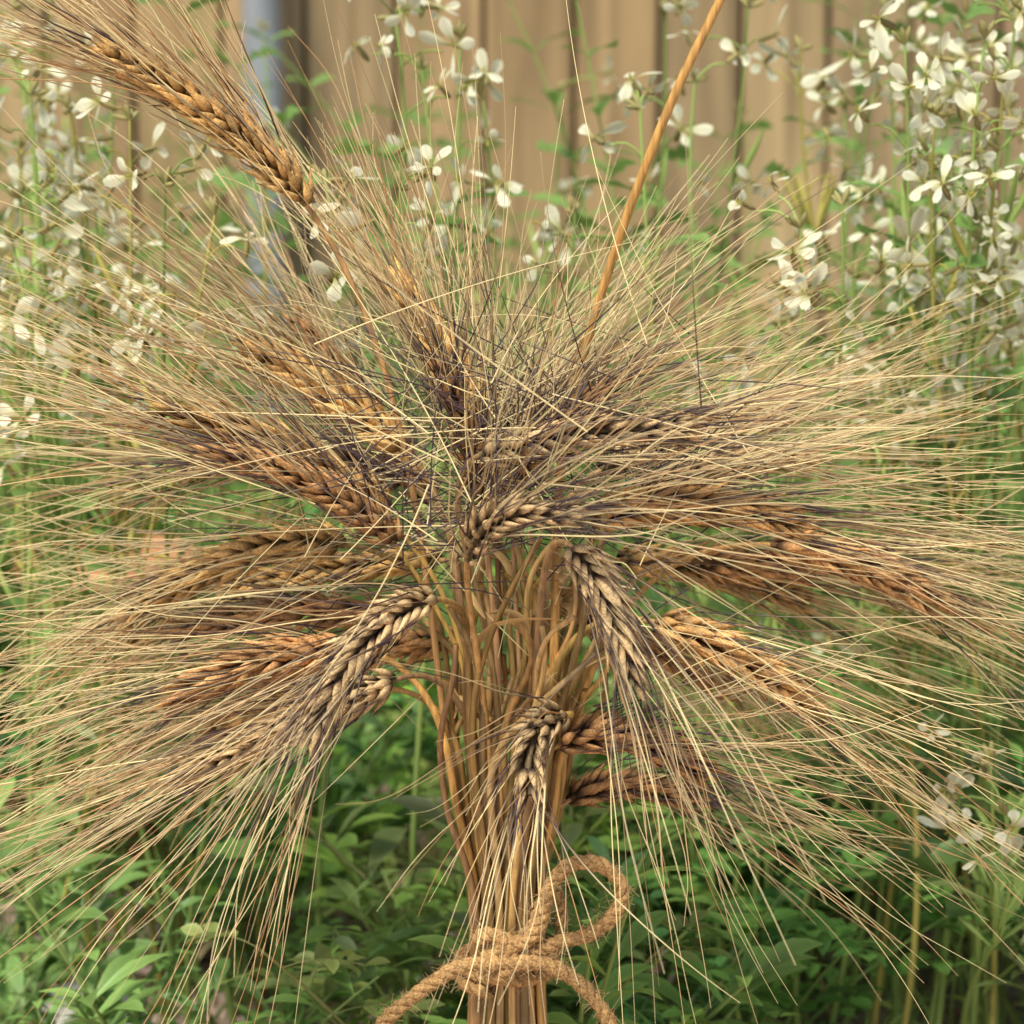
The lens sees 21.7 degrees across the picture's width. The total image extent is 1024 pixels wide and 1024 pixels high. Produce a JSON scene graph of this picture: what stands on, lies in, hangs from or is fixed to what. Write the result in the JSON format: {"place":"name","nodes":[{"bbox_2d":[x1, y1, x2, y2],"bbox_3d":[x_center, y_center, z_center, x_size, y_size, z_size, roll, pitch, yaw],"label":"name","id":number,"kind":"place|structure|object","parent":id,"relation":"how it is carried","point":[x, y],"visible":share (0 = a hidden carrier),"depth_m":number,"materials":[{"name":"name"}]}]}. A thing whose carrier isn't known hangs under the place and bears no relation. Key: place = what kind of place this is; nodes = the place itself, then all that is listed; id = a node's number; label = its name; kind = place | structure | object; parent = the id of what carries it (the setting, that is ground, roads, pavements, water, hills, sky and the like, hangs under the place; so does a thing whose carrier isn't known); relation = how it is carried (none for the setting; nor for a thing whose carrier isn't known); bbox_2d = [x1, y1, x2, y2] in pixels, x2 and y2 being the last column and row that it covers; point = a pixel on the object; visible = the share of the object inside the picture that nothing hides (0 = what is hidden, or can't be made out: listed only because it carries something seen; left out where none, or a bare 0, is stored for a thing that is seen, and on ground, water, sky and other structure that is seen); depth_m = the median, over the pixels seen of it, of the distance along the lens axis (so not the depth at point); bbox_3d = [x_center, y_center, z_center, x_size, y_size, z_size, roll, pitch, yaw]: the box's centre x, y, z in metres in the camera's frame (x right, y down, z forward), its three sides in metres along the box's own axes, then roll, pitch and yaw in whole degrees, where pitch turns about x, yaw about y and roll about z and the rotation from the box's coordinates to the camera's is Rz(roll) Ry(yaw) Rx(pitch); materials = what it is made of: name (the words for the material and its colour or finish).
{"place":"outdoors","nodes":[
{"label":"outdoors","id":0,"kind":"place"},
{"bbox_2d":[0,582,1023,1023],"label":"ground","id":1,"kind":"structure","parent":0,"point":[204,966],"depth_m":1.93,"materials":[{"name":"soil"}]},
{"bbox_2d":[42,982,148,1023],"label":"white stone","id":2,"kind":"object","parent":1,"relation":"on","point":[74,986],"visible":0.1,"depth_m":1.64,"materials":[{"name":"white stone"}]},
{"bbox_2d":[12,534,198,903],"bbox_3d":[-0.310,0.161,2.059,0.141,0.268,0.141,0,10,0],"label":"terracotta pot","id":3,"kind":"object","parent":1,"relation":"on","point":[149,825],"visible":0.08,"depth_m":2.03,"materials":[{"name":"brown ceramic"}]},
{"bbox_2d":[0,0,1023,1023],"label":"wheat sheaf","id":4,"kind":"object","parent":1,"relation":"on","point":[510,444],"visible":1,"depth_m":1.20,"materials":[{"name":"plant"}]},
{"bbox_2d":[373,845,634,1023],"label":"twine bow","id":5,"kind":"object","parent":4,"relation":"attached to","point":[548,959],"visible":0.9,"depth_m":1.22,"materials":[{"name":"fabric"}]},
{"bbox_2d":[0,0,1023,1023],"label":"flowering arugula plants","id":6,"kind":"object","parent":1,"relation":"on","point":[996,231],"visible":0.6,"depth_m":1.53,"materials":[{"name":"green plant"}]},
{"bbox_2d":[0,295,1023,1023],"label":"green herbs","id":7,"kind":"object","parent":1,"relation":"on","point":[396,953],"visible":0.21,"depth_m":1.55,"materials":[{"name":"green plant"}]},
{"bbox_2d":[0,0,1023,597],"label":"wooden fence","id":8,"kind":"object","parent":1,"relation":"on","point":[634,28],"visible":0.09,"depth_m":3.02,"materials":[{"name":"brown wood"}]},
{"bbox_2d":[0,194,1023,1023],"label":"grass","id":9,"kind":"structure","parent":1,"relation":"on","point":[164,850],"depth_m":1.83,"materials":[{"name":"green plant"}]}
]}

